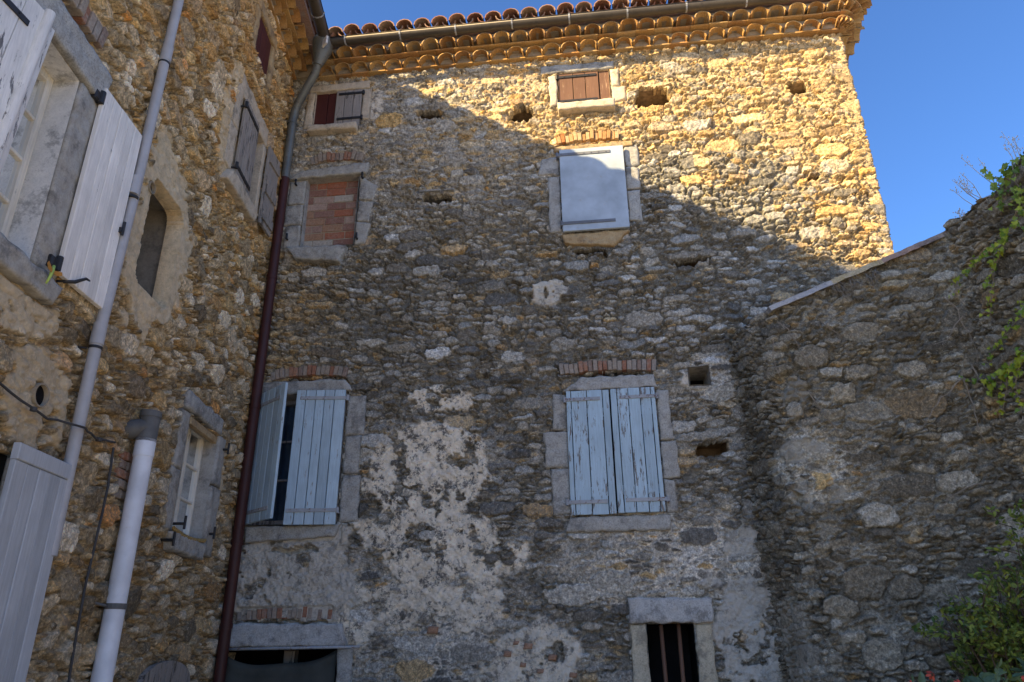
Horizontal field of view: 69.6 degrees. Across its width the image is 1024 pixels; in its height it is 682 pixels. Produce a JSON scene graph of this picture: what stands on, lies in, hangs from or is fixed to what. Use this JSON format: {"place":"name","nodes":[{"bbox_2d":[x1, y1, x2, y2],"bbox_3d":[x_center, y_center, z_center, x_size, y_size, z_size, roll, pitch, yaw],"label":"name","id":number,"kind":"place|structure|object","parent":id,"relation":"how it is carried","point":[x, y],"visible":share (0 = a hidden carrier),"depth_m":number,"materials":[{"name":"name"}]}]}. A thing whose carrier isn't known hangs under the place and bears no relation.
{"place":"outdoors","nodes":[
{"label":"outdoors","id":0,"kind":"place"},
{"bbox_2d":[172,526,206,542],"bbox_3d":[-2.994,1.817,6.838,0.044,0.075,0.816,0,-23,-2],"label":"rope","id":1,"kind":"object","parent":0,"point":[177,530],"visible":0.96,"depth_m":6.78,"materials":[{"name":"brown fabric"}]},
{"bbox_2d":[321,0,1023,252],"label":"sky","id":2,"kind":"structure","parent":0,"point":[936,83],"materials":[{"name":"blue"}]},
{"label":"ground","id":3,"kind":"structure","parent":0,"visible":0},
{"bbox_2d":[0,0,329,681],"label":"stone house","id":4,"kind":"structure","parent":3,"relation":"on","point":[180,346],"depth_m":5.84,"materials":[{"name":"stone"}]},
{"bbox_2d":[0,66,53,237],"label":"window","id":5,"kind":"structure","parent":4,"relation":"in","point":[12,176],"depth_m":4.77,"materials":[{"name":"beige paint"}]},
{"bbox_2d":[45,261,61,283],"bbox_3d":[-2.886,-0.417,4.612,0.032,0.144,0.170,0,-23,-2],"label":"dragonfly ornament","id":6,"kind":"object","parent":4,"relation":"on","point":[52,270],"visible":1,"depth_m":4.61,"materials":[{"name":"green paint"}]},
{"bbox_2d":[0,382,115,442],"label":"cable","id":7,"kind":"object","parent":4,"relation":"attached to","point":[34,409],"visible":1,"depth_m":4.63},
{"bbox_2d":[67,447,114,681],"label":"cable","id":8,"kind":"object","parent":4,"relation":"attached to","point":[88,572],"visible":1,"depth_m":5.13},
{"bbox_2d":[51,0,183,555],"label":"drainpipe","id":9,"kind":"object","parent":4,"relation":"attached to","point":[95,349],"visible":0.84,"depth_m":5.37,"materials":[{"name":"grey plastic"}]},
{"bbox_2d":[90,409,162,681],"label":"drainpipe","id":10,"kind":"object","parent":4,"relation":"attached to","point":[143,430],"visible":0.92,"depth_m":5.49,"materials":[{"name":"white plastic"}]},
{"bbox_2d":[137,661,189,681],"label":"shutter","id":11,"kind":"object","parent":4,"relation":"in","point":[162,671],"depth_m":6.40,"materials":[{"name":"grey wood"}]},
{"bbox_2d":[172,427,204,535],"bbox_3d":[-3.207,1.340,7.111,0.125,1.070,0.741,-2,-23,3],"label":"window","id":12,"kind":"structure","parent":4,"relation":"in","point":[185,502],"depth_m":7.31,"materials":[{"name":"beige paint"}]},
{"bbox_2d":[229,0,893,681],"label":"stone house","id":13,"kind":"structure","parent":3,"relation":"on","point":[541,268],"depth_m":8.76,"materials":[{"name":"stone"}]},
{"bbox_2d":[213,35,332,681],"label":"downpipe","id":14,"kind":"object","parent":13,"relation":"attached to","point":[322,48],"visible":0.98,"depth_m":8.71,"materials":[{"name":"metal"}]},
{"bbox_2d":[225,650,336,681],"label":"canvas sheet","id":15,"kind":"object","parent":13,"relation":"hanging from","point":[322,669],"visible":0.94,"depth_m":7.63,"materials":[{"name":"grey fabric"}]},
{"bbox_2d":[252,400,345,524],"bbox_3d":[-2.444,1.421,8.679,1.070,1.490,0.153,-3,-23,6],"label":"window","id":16,"kind":"structure","parent":13,"relation":"in","point":[284,461],"depth_m":8.72,"materials":[{"name":"grey wood"}]},
{"bbox_2d":[728,151,1023,681],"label":"garden wall","id":17,"kind":"structure","parent":3,"relation":"on","point":[868,560],"depth_m":6.95,"materials":[{"name":"stone"}]},
{"bbox_2d":[773,318,849,452],"bbox_3d":[2.987,0.422,7.215,0.743,1.402,0.048,-4,-23,8],"label":"dry vine","id":18,"kind":"object","parent":17,"relation":"attached to","point":[808,368],"visible":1,"depth_m":7.34,"materials":[{"name":"brown plant"}]},
{"bbox_2d":[831,267,886,301],"bbox_3d":[3.571,-0.584,7.585,0.553,0.431,0.113,-3,-23,6],"label":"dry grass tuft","id":19,"kind":"object","parent":17,"relation":"hanging from","point":[872,273],"visible":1,"depth_m":7.60,"materials":[{"name":"brown plant"}]},
{"bbox_2d":[953,208,964,219],"bbox_3d":[4.603,-1.281,7.530,0.171,0.149,0.113,6,-24,-16],"label":"dry weed","id":20,"kind":"object","parent":17,"relation":"on","point":[959,213],"visible":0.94,"depth_m":7.54,"materials":[{"name":"plant"}]},
{"bbox_2d":[921,297,998,515],"bbox_3d":[4.152,0.563,7.013,0.803,2.160,0.050,-4,-23,7],"label":"dry vine","id":21,"kind":"object","parent":17,"relation":"hanging from","point":[968,394],"visible":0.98,"depth_m":7.03,"materials":[{"name":"brown plant"}]},
{"bbox_2d":[950,173,981,207],"bbox_3d":[4.495,-1.505,7.245,0.257,0.340,0.230,-3,-23,6],"label":"dry weed","id":22,"kind":"object","parent":17,"relation":"on","point":[964,189],"visible":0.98,"depth_m":7.27,"materials":[{"name":"plant"}]},
{"bbox_2d":[961,155,993,182],"bbox_3d":[4.459,-1.629,7.024,0.247,0.396,0.096,-3,-23,6],"label":"dry weed","id":23,"kind":"object","parent":17,"relation":"on","point":[975,170],"visible":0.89,"depth_m":7.04,"materials":[{"name":"plant"}]},
{"bbox_2d":[948,206,1023,321],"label":"ivy","id":24,"kind":"object","parent":17,"relation":"attached to","point":[1004,236],"visible":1,"depth_m":6.83,"materials":[{"name":"green plant"}]},
{"bbox_2d":[958,347,1023,420],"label":"ivy","id":25,"kind":"object","parent":17,"relation":"attached to","point":[1013,367],"visible":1,"depth_m":6.68,"materials":[{"name":"green plant"}]},
{"bbox_2d":[980,154,1023,231],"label":"ivy","id":26,"kind":"object","parent":17,"relation":"attached to","point":[1007,173],"visible":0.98,"depth_m":6.65,"materials":[{"name":"green plant"}]},
{"bbox_2d":[983,301,1023,370],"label":"ivy","id":27,"kind":"object","parent":17,"relation":"attached to","point":[1007,329],"visible":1,"depth_m":6.65,"materials":[{"name":"green plant"}]},
{"bbox_2d":[1000,131,1022,166],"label":"dry weed","id":28,"kind":"object","parent":17,"relation":"on","point":[1015,143],"visible":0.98,"depth_m":6.71,"materials":[{"name":"plant"}]},
{"bbox_2d":[909,658,1023,681],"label":"flowering plant","id":29,"kind":"object","parent":3,"relation":"on","point":[986,677],"visible":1,"depth_m":4.53,"materials":[{"name":"green plant"}]},
{"bbox_2d":[911,499,1023,681],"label":"shrub","id":30,"kind":"object","parent":3,"relation":"on","point":[1011,650],"visible":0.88,"depth_m":5.63,"materials":[{"name":"green plant"}]}
]}

